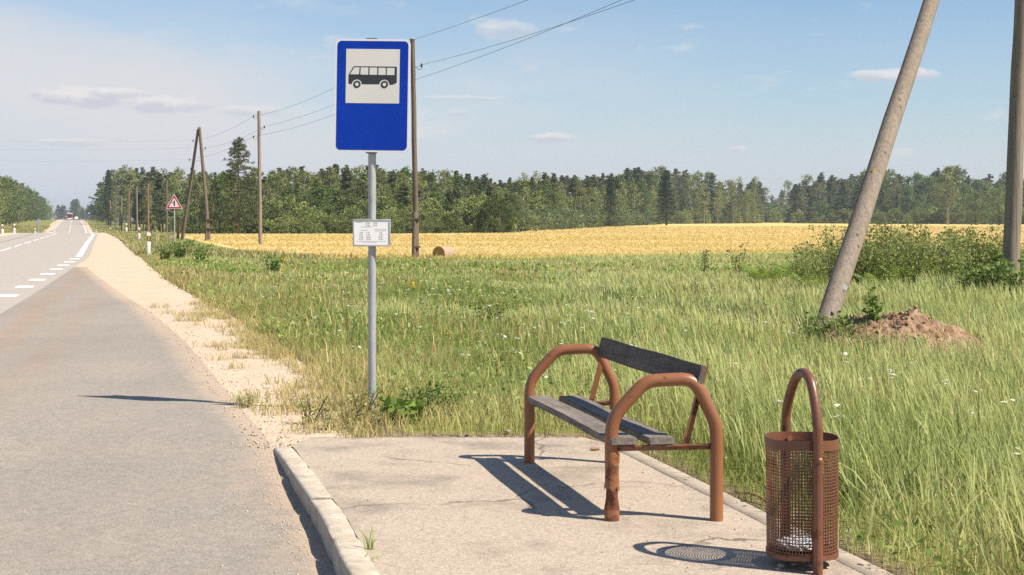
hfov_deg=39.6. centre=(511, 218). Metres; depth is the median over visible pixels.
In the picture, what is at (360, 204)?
bush
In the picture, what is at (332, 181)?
birch tree
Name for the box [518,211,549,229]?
willow bush
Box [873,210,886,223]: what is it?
bush
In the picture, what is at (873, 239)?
shrub
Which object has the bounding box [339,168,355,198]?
pine tree
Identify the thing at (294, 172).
birch tree
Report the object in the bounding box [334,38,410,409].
bus stop sign
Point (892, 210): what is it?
bush
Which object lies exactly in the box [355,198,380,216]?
bush
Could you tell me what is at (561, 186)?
birch tree
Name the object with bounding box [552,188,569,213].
birch tree
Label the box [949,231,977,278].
shrub
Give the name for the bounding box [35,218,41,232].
road sign
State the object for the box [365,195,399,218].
bush
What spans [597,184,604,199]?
pine tree
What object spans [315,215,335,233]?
bush
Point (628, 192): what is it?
oak tree
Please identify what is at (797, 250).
shrub
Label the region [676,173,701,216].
birch tree
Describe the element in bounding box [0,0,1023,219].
sky
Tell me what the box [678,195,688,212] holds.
pine tree
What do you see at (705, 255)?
sapling
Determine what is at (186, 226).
bush
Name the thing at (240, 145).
pine tree
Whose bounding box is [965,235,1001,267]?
shrub
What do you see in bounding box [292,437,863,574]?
pavement
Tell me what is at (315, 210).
bush
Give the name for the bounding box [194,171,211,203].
birch tree
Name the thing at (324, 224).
bush
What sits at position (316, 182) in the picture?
pine tree
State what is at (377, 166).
pine tree
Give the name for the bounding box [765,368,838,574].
litter bin
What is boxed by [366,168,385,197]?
birch tree
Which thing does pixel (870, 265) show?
shrub
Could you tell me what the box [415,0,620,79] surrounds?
overhead wire
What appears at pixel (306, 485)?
kerb stone
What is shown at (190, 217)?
bush
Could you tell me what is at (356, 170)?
birch tree
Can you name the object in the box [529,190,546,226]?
birch tree
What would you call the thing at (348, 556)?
kerb stone
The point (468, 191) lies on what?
birch tree
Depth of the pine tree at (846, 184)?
607.21 m
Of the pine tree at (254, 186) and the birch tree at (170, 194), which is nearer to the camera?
the pine tree at (254, 186)
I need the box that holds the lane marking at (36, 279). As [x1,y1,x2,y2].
[28,279,45,280]
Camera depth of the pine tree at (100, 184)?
619.41 m
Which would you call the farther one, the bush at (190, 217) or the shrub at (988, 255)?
the bush at (190, 217)
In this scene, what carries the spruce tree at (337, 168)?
on the ground at (682, 466)
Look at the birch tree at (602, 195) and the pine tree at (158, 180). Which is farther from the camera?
the birch tree at (602, 195)
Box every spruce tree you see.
[96,170,119,225]
[329,164,341,192]
[474,176,479,197]
[601,176,620,226]
[650,170,681,224]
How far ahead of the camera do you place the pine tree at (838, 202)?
541.50 m
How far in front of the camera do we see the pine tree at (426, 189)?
231.18 m
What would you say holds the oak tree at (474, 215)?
on the ground at (682, 466)
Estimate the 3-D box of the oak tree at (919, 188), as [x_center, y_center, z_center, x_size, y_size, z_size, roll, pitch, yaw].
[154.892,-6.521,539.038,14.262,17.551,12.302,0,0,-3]
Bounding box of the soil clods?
[806,305,984,351]
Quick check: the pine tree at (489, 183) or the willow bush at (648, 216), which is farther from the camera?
the willow bush at (648, 216)
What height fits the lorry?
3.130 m
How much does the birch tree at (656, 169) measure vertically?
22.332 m
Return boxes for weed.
[151,241,180,259]
[164,239,195,257]
[188,243,213,261]
[233,394,253,407]
[258,254,283,273]
[297,393,331,423]
[314,411,334,429]
[338,406,363,428]
[347,388,382,420]
[359,526,376,550]
[365,552,383,561]
[370,410,383,430]
[379,393,423,423]
[398,380,449,418]
[427,385,467,413]
[468,300,511,325]
[791,321,832,339]
[802,311,846,337]
[823,317,868,337]
[835,310,880,325]
[851,333,888,354]
[861,286,883,322]
[872,331,895,347]
[903,334,930,347]
[948,262,989,287]
[955,256,1023,292]
[984,262,1023,295]
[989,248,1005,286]
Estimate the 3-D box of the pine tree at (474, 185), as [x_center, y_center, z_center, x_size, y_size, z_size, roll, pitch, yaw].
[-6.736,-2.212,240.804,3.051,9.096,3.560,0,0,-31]
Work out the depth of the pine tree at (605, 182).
414.50 m
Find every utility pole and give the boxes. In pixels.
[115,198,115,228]
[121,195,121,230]
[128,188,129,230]
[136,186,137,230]
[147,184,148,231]
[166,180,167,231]
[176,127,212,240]
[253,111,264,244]
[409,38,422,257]
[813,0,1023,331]
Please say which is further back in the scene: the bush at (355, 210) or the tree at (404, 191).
the tree at (404, 191)
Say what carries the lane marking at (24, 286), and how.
on the road
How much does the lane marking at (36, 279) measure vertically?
0.001 m
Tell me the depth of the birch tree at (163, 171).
366.32 m
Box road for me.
[0,220,97,313]
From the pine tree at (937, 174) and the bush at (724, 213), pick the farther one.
the pine tree at (937, 174)
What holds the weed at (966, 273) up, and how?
on the ground at (682, 466)
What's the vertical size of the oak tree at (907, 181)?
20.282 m
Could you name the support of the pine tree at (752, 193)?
on the ground at (682, 466)
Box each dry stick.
[590,447,599,449]
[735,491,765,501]
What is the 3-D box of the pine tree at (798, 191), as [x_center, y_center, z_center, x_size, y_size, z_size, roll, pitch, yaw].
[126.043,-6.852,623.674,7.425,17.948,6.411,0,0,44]
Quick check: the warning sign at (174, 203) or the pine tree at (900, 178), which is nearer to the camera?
the warning sign at (174, 203)
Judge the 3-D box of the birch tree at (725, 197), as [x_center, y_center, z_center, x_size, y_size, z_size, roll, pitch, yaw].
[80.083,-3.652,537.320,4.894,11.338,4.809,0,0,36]
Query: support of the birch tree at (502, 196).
on the ground at (682, 466)
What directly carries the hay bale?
on the ground at (682, 466)
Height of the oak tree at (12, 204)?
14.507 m
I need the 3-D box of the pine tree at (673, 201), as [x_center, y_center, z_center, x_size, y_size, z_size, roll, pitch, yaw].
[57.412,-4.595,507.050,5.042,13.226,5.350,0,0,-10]
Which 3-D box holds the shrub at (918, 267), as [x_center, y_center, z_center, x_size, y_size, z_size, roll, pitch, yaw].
[7.977,0.821,28.482,1.177,1.458,0.634,0,0,-4]
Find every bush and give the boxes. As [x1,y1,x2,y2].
[163,207,190,232]
[169,203,196,232]
[176,222,192,231]
[185,212,198,233]
[191,205,215,233]
[192,220,204,233]
[199,222,215,233]
[210,221,220,233]
[217,215,246,233]
[230,216,253,233]
[231,199,262,233]
[232,199,275,233]
[240,217,257,233]
[250,219,269,233]
[252,218,276,233]
[255,197,293,232]
[262,194,310,233]
[263,221,277,233]
[267,217,290,233]
[275,215,298,233]
[281,213,305,229]
[287,201,316,228]
[288,219,309,233]
[291,212,321,233]
[302,205,327,231]
[307,211,330,233]
[308,222,326,233]
[314,222,327,231]
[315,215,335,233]
[316,204,340,233]
[323,211,350,233]
[327,194,361,228]
[327,218,345,233]
[333,218,352,233]
[335,205,367,232]
[341,217,360,233]
[342,214,361,233]
[345,202,367,227]
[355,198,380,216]
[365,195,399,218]
[377,208,403,225]
[379,214,405,233]
[386,214,409,233]
[390,208,410,229]
[396,204,421,228]
[402,201,433,233]
[404,217,422,233]
[407,223,423,232]
[410,200,449,230]
[411,197,446,223]
[419,219,434,232]
[423,220,440,233]
[431,218,445,232]
[432,212,448,232]
[435,222,449,232]
[439,206,463,228]
[439,213,464,232]
[447,193,493,231]
[450,198,474,223]
[450,220,467,232]
[463,192,502,231]
[465,226,475,232]
[472,194,516,232]
[512,208,542,231]
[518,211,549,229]
[523,211,555,229]
[533,207,563,229]
[546,212,572,228]
[554,208,586,228]
[554,211,577,228]
[568,210,593,227]
[574,207,606,227]
[576,211,599,227]
[587,209,617,226]
[606,211,625,225]
[615,210,637,225]
[624,209,643,225]
[633,212,649,224]
[635,211,658,224]
[649,208,663,224]
[674,210,683,223]
[674,211,689,223]
[680,209,693,223]
[689,209,702,223]
[699,210,711,223]
[709,214,719,223]
[713,214,727,223]
[719,207,732,222]
[726,214,736,223]
[732,212,742,222]
[748,211,761,222]
[761,207,772,222]
[768,208,782,222]
[770,205,786,222]
[784,211,793,222]
[790,209,803,222]
[796,213,809,222]
[808,211,820,222]
[823,208,837,223]
[827,212,838,223]
[836,208,850,223]
[871,213,883,223]
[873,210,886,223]
[883,210,900,223]
[887,208,901,223]
[902,212,913,223]
[905,208,923,223]
[916,209,934,223]
[924,205,942,223]
[929,211,942,223]
[934,207,949,223]
[941,209,955,223]
[949,208,965,223]
[956,212,968,223]
[957,209,974,223]
[976,210,990,223]
[990,210,1003,223]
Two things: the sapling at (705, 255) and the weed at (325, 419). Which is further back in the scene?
the sapling at (705, 255)
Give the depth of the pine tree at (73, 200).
1513.87 m
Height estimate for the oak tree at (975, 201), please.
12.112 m
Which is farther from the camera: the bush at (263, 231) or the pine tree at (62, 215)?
the pine tree at (62, 215)
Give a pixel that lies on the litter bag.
(807, 539)
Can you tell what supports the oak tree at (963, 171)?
on the ground at (682, 466)
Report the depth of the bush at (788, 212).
589.78 m
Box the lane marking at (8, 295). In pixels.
[0,294,19,296]
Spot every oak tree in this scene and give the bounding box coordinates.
[0,175,25,224]
[0,184,15,219]
[5,177,26,224]
[17,191,34,221]
[24,185,40,221]
[24,192,44,220]
[29,191,45,218]
[37,195,49,219]
[39,199,53,219]
[179,173,212,213]
[187,172,224,198]
[197,176,240,233]
[208,173,237,227]
[230,193,250,221]
[243,176,257,196]
[261,175,285,199]
[273,186,302,217]
[291,193,327,223]
[306,183,334,215]
[314,184,344,224]
[329,188,353,204]
[335,194,367,217]
[366,186,398,206]
[394,202,407,216]
[400,166,412,197]
[410,169,448,202]
[426,191,451,229]
[439,173,480,201]
[439,200,451,213]
[464,200,496,232]
[504,180,531,229]
[508,193,524,228]
[530,182,566,224]
[608,173,637,212]
[627,179,647,221]
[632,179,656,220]
[636,169,664,220]
[701,201,726,223]
[729,204,752,221]
[759,201,777,220]
[760,204,780,222]
[774,203,787,222]
[781,204,807,219]
[805,200,831,222]
[818,206,837,222]
[834,200,854,220]
[849,172,865,202]
[878,176,902,219]
[879,205,895,222]
[886,169,904,220]
[900,184,920,221]
[901,175,922,219]
[903,200,922,221]
[910,171,924,198]
[911,179,932,222]
[911,203,934,218]
[912,176,936,201]
[915,175,940,221]
[924,176,965,205]
[938,184,967,218]
[950,181,972,217]
[952,164,972,218]
[955,183,979,210]
[958,192,991,224]
[967,189,985,220]
[972,179,981,201]
[972,179,988,200]
[974,186,1023,223]
[981,188,1004,219]
[988,180,1004,209]
[990,172,1005,194]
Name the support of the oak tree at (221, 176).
on the ground at (682, 466)
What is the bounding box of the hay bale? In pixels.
[433,246,453,255]
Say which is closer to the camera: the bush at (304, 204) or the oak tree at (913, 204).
the bush at (304, 204)
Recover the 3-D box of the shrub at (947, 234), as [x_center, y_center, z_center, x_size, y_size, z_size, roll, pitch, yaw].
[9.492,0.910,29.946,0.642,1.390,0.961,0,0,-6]
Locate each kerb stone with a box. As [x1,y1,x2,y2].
[274,447,308,479]
[289,467,332,516]
[310,499,356,563]
[332,538,379,574]
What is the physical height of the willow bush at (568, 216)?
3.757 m
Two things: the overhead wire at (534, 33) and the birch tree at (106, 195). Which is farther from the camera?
the birch tree at (106, 195)
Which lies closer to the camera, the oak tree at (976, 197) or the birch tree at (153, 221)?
the birch tree at (153, 221)
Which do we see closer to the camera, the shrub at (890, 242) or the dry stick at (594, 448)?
the dry stick at (594, 448)
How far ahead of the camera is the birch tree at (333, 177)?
247.71 m
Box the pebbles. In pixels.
[133,304,878,574]
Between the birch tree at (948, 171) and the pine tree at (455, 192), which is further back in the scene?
the birch tree at (948, 171)
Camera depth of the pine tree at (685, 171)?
583.39 m
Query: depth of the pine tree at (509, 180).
347.79 m
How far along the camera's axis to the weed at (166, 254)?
52.71 m
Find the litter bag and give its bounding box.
[776,535,811,550]
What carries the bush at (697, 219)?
on the ground at (682, 466)
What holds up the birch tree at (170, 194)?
on the ground at (682, 466)
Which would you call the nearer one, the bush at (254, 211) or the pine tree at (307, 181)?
the bush at (254, 211)
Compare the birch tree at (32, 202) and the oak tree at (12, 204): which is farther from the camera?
the birch tree at (32, 202)
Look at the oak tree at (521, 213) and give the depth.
201.18 m
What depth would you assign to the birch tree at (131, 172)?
388.31 m
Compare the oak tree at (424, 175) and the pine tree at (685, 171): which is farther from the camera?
the pine tree at (685, 171)
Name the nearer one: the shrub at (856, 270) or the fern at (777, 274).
the shrub at (856, 270)
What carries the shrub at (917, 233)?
on the ground at (682, 466)
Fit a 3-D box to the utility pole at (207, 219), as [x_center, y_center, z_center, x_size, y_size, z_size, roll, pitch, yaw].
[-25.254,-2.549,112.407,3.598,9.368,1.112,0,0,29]
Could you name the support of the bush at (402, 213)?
on the ground at (682, 466)
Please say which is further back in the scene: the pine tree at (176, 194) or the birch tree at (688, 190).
the birch tree at (688, 190)
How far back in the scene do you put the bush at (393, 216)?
184.00 m
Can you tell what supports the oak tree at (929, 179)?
on the ground at (682, 466)
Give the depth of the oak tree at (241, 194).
203.98 m
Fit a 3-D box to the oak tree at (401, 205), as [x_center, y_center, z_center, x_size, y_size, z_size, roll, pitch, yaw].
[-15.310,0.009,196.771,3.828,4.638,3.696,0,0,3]
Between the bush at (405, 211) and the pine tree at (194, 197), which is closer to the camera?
the bush at (405, 211)
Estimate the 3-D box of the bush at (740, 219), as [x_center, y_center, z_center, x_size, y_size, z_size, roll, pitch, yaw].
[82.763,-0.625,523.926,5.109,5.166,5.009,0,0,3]
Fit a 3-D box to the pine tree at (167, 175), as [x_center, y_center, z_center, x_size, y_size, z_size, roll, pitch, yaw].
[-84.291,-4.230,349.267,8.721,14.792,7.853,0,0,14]
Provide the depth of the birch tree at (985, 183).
519.18 m
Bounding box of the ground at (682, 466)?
[0,220,1023,574]
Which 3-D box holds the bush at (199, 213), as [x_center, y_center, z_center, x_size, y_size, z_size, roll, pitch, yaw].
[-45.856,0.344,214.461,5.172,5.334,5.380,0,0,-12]
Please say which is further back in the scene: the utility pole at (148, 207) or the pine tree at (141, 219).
the pine tree at (141, 219)
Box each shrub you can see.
[784,251,806,282]
[791,244,818,264]
[794,245,822,286]
[795,247,820,279]
[795,247,829,279]
[806,221,838,262]
[806,223,844,282]
[808,255,827,285]
[809,242,828,276]
[809,254,830,278]
[817,233,837,267]
[824,237,863,282]
[828,234,872,277]
[834,242,872,283]
[837,221,879,257]
[852,235,884,284]
[859,233,901,281]
[860,218,894,268]
[864,222,897,280]
[865,231,907,274]
[871,230,924,279]
[874,222,905,261]
[877,225,920,266]
[879,222,917,275]
[880,227,904,268]
[883,224,936,283]
[892,220,930,267]
[904,233,938,274]
[905,237,942,282]
[906,240,940,271]
[920,227,959,252]
[920,232,950,269]
[926,230,960,273]
[927,223,977,264]
[929,232,957,269]
[934,234,965,277]
[940,225,976,248]
[945,230,980,266]
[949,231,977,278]
[950,222,997,270]
[955,234,995,263]
[965,230,1003,275]
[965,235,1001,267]
[973,224,1003,265]
[981,233,1002,276]
[997,233,1023,270]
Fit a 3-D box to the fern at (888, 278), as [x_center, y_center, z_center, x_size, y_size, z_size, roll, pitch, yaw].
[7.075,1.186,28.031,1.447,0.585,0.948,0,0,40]
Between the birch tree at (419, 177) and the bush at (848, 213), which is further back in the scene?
the bush at (848, 213)
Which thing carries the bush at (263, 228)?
on the ground at (682, 466)
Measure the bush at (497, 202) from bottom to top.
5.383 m
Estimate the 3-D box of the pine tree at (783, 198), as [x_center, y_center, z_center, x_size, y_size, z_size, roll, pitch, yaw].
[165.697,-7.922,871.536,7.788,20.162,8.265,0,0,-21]
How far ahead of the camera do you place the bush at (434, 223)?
187.13 m
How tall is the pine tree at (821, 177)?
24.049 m
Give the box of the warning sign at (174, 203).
[166,195,181,241]
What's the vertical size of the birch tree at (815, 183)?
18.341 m
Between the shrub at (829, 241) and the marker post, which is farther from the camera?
the marker post
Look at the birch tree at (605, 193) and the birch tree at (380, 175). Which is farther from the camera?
the birch tree at (605, 193)
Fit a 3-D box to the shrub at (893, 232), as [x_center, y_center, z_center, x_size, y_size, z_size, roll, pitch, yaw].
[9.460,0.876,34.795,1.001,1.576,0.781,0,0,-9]
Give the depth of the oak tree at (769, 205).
644.63 m
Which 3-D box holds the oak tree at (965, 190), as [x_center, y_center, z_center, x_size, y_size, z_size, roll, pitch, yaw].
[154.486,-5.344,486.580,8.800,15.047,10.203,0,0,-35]
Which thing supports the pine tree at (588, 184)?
on the ground at (682, 466)
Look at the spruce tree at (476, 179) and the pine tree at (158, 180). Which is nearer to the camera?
the spruce tree at (476, 179)
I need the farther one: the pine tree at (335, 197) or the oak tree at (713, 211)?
the oak tree at (713, 211)
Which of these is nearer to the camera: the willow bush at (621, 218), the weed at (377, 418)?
the weed at (377, 418)
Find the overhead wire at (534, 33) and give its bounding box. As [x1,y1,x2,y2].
[422,0,632,64]
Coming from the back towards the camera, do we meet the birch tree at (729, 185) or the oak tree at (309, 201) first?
the birch tree at (729, 185)
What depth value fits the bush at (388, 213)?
190.36 m
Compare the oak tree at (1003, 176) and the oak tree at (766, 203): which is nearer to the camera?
the oak tree at (1003, 176)
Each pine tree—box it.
[54,204,59,219]
[59,206,66,219]
[69,199,79,219]
[70,199,79,219]
[79,207,85,219]
[87,182,105,221]
[93,188,105,220]
[102,200,109,219]
[110,168,125,210]
[116,171,138,205]
[126,172,141,207]
[126,192,146,227]
[130,181,141,215]
[135,182,152,229]
[139,166,162,228]
[140,167,146,223]
[146,175,164,229]
[150,173,164,231]
[151,187,165,231]
[157,177,174,231]
[162,172,186,227]
[165,192,183,230]
[169,172,184,195]
[187,189,203,229]
[212,190,225,230]
[219,137,257,233]
[246,180,264,199]
[257,177,273,196]
[281,169,293,192]
[288,166,309,193]
[289,183,306,209]
[303,175,313,192]
[309,178,324,209]
[315,171,325,202]
[323,166,340,206]
[328,191,342,220]
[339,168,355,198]
[340,165,356,189]
[351,186,363,200]
[359,184,367,214]
[361,165,367,193]
[376,165,388,197]
[387,169,400,207]
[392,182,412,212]
[409,185,422,206]
[422,179,432,201]
[427,174,436,196]
[441,189,453,209]
[446,185,464,213]
[461,173,470,195]
[467,180,478,196]
[476,182,485,198]
[479,173,488,188]
[484,178,499,195]
[485,186,499,211]
[500,182,511,198]
[501,192,513,210]
[507,177,515,207]
[526,177,538,208]
[540,172,549,205]
[544,176,560,210]
[546,173,563,208]
[558,175,572,208]
[563,175,570,196]
[566,177,579,207]
[567,175,584,217]
[576,182,587,209]
[581,175,593,205]
[585,179,593,203]
[589,174,603,198]
[597,173,606,186]
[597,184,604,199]
[601,179,609,203]
[611,175,625,207]
[618,168,640,209]
[629,168,636,180]
[632,167,648,223]
[633,174,648,211]
[643,171,654,210]
[654,170,668,210]
[661,182,677,208]
[668,188,679,212]
[670,168,684,209]
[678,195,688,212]
[679,170,692,205]
[699,187,711,209]
[701,178,711,222]
[704,173,718,222]
[705,191,721,218]
[716,182,730,207]
[727,196,737,218]
[735,183,742,200]
[737,188,746,211]
[744,185,760,213]
[745,182,762,213]
[755,181,766,220]
[776,191,787,207]
[787,184,798,221]
[790,201,798,215]
[793,183,804,210]
[799,185,815,217]
[817,172,826,200]
[823,175,838,196]
[823,179,837,213]
[825,175,837,203]
[832,196,841,213]
[833,180,850,209]
[836,179,852,197]
[839,195,848,216]
[847,174,857,195]
[849,183,860,208]
[878,187,888,214]
[891,190,901,215]
[892,174,904,205]
[900,184,913,210]
[931,168,941,191]
[941,181,956,208]
[947,169,963,202]
[962,175,975,207]
[984,174,994,191]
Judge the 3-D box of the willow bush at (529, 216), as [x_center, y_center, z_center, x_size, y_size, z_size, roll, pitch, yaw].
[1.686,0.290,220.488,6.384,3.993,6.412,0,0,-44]
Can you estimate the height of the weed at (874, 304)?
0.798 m
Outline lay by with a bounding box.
[0,267,335,574]
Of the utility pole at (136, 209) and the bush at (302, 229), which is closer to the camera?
the bush at (302, 229)
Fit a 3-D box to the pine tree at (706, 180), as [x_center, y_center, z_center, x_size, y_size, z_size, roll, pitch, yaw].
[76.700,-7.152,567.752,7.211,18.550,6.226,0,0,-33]
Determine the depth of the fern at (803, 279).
27.71 m
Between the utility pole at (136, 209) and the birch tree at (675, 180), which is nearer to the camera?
the utility pole at (136, 209)
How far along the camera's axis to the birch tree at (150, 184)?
327.05 m
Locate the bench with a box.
[524,337,722,521]
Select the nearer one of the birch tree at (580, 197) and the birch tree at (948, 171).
the birch tree at (580, 197)
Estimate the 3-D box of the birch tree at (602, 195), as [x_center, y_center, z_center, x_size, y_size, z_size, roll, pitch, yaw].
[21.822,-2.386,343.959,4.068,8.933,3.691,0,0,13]
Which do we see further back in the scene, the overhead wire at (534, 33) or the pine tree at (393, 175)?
the pine tree at (393, 175)
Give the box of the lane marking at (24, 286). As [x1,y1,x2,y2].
[15,286,33,287]
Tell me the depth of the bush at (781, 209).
623.37 m
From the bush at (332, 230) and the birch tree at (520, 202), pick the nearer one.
the bush at (332, 230)
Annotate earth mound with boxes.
[811,309,984,353]
[922,345,1019,360]
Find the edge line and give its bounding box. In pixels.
[75,220,94,256]
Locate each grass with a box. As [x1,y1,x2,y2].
[147,298,387,438]
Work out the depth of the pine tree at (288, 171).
289.41 m
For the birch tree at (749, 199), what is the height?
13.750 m
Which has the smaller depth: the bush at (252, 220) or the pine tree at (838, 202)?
the bush at (252, 220)
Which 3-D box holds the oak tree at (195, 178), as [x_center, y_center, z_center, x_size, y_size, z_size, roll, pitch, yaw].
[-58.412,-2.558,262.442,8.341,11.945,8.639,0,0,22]
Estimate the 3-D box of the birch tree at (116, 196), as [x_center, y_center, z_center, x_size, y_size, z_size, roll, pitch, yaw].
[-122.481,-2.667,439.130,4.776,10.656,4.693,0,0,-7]
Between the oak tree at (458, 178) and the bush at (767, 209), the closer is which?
the oak tree at (458, 178)
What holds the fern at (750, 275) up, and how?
on the ground at (682, 466)
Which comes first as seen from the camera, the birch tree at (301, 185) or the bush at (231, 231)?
the bush at (231, 231)
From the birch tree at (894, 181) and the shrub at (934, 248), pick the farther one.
the birch tree at (894, 181)
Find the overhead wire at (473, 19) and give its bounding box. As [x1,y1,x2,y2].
[416,0,526,38]
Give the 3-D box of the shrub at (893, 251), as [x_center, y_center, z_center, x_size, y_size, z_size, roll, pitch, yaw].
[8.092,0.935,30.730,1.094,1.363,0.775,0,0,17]
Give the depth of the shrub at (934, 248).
32.00 m
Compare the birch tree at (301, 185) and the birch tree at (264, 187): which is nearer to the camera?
the birch tree at (264, 187)
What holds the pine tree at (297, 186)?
on the ground at (682, 466)
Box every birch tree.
[0,177,11,222]
[0,180,10,222]
[1,176,12,216]
[13,184,27,223]
[18,182,27,222]
[27,189,36,220]
[95,189,103,220]
[98,173,118,223]
[102,169,115,190]
[103,168,126,225]
[108,194,122,221]
[109,164,133,222]
[120,195,132,227]
[122,168,138,227]
[138,179,148,228]
[138,180,157,230]
[143,185,158,231]
[150,168,167,228]
[155,178,177,228]
[164,173,183,231]
[171,167,185,215]
[178,178,194,218]
[179,174,193,202]
[183,181,202,214]
[190,184,218,222]
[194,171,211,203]
[214,182,236,211]
[249,168,263,183]
[253,181,272,218]
[265,188,283,222]
[266,169,279,196]
[266,180,289,200]
[271,170,293,199]
[287,165,306,189]
[291,182,303,197]
[294,169,313,202]
[295,187,311,207]
[305,172,324,200]
[322,166,343,202]
[324,179,342,203]
[346,176,361,194]
[351,165,364,194]
[355,170,376,200]
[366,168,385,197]
[376,168,396,215]
[376,182,385,215]
[381,193,397,216]
[391,177,412,212]
[396,171,410,197]
[408,178,431,229]
[409,171,427,202]
[431,169,452,192]
[433,172,455,198]
[436,181,448,203]
[461,184,476,196]
[495,186,503,196]
[499,188,511,207]
[505,182,524,204]
[512,194,527,231]
[513,179,533,215]
[515,172,530,195]
[525,194,537,211]
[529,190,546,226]
[532,170,547,204]
[544,178,552,204]
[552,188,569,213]
[556,182,568,209]
[565,196,579,216]
[571,183,592,211]
[582,186,597,208]
[584,187,606,219]
[596,191,608,209]
[602,184,615,209]
[612,189,626,219]
[614,181,628,220]
[626,183,642,224]
[647,186,656,224]
[650,191,659,222]
[652,167,673,199]
[657,165,670,180]
[671,173,681,201]
[674,174,689,208]
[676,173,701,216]
[679,182,694,211]
[687,174,702,208]
[691,188,701,222]
[692,170,703,200]
[697,182,710,223]
[701,171,714,196]
[711,189,722,223]
[714,181,725,211]
[719,194,728,215]
[720,179,736,206]
[725,184,738,223]
[734,176,746,203]
[736,189,743,214]
[741,190,751,223]
[744,190,758,212]
[748,176,760,223]
[762,187,775,206]
[777,180,792,211]
[797,187,808,213]
[801,174,813,222]
[809,180,823,222]
[811,183,828,213]
[830,178,842,222]
[845,177,855,209]
[883,171,892,213]
[885,200,893,223]
[888,176,900,206]
[912,180,927,207]
[918,195,926,213]
[928,183,945,211]
[931,165,962,223]
[950,170,965,210]
[982,180,994,197]
[982,185,992,209]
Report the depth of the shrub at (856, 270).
29.30 m
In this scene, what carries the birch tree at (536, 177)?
on the ground at (682, 466)
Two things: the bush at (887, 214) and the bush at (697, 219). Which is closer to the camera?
the bush at (887, 214)
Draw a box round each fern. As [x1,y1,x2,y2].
[734,262,791,277]
[739,260,795,280]
[739,263,789,281]
[741,260,790,283]
[748,270,783,281]
[768,259,824,276]
[784,269,828,286]
[809,276,827,286]
[853,265,911,285]
[857,267,925,284]
[878,258,935,284]
[918,263,975,278]
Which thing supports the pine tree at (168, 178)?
on the ground at (682, 466)
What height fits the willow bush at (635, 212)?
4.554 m
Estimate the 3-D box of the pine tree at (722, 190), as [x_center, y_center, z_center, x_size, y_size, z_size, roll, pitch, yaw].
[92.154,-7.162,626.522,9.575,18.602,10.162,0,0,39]
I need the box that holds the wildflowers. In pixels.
[188,256,1021,453]
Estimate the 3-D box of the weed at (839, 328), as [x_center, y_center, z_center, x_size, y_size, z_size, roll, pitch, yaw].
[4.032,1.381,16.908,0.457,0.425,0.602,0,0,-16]
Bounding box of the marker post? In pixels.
[147,231,150,255]
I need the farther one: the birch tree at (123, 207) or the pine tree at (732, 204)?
the pine tree at (732, 204)
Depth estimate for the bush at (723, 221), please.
515.16 m
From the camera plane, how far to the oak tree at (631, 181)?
431.93 m
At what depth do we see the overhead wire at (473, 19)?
53.03 m
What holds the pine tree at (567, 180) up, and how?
on the ground at (682, 466)
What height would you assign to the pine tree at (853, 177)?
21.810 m
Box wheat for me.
[175,226,1023,259]
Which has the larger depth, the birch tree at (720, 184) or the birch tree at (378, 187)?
the birch tree at (720, 184)
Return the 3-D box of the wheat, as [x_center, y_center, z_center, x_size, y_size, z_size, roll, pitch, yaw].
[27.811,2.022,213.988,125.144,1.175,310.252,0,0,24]
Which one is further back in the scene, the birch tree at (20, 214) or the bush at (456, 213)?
the birch tree at (20, 214)
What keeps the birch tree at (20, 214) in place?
on the ground at (682, 466)
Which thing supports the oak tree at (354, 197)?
on the ground at (682, 466)
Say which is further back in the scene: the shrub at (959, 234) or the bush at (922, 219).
the bush at (922, 219)
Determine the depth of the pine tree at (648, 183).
520.53 m
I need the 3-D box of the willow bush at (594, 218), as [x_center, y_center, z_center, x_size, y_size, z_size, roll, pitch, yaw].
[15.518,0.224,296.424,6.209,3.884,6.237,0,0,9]
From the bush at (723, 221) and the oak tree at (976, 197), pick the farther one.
the bush at (723, 221)
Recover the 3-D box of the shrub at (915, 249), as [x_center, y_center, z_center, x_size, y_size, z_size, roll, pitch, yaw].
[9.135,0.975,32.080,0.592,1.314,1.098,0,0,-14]
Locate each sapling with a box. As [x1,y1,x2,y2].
[700,249,710,272]
[726,244,748,272]
[792,241,804,270]
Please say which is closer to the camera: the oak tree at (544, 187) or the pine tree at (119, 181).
the oak tree at (544, 187)
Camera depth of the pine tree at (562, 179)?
347.07 m
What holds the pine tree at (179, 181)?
on the ground at (682, 466)
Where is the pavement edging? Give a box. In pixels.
[620,451,893,574]
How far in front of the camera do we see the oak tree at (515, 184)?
249.68 m
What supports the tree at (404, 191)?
on the ground at (682, 466)
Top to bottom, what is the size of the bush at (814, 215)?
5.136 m
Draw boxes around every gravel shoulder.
[0,220,61,236]
[75,220,376,450]
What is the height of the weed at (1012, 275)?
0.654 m
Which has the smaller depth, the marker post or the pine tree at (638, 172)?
the marker post
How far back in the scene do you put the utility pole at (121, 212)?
329.86 m
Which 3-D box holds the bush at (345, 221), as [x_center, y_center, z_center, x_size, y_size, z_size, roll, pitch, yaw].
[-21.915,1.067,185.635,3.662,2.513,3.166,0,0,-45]
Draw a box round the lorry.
[67,213,72,219]
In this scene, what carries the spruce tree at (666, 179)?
on the ground at (682, 466)
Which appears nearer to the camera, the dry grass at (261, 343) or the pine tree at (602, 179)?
the dry grass at (261, 343)
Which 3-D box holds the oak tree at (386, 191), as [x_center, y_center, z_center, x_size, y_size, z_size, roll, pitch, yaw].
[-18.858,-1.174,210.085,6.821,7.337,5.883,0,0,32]

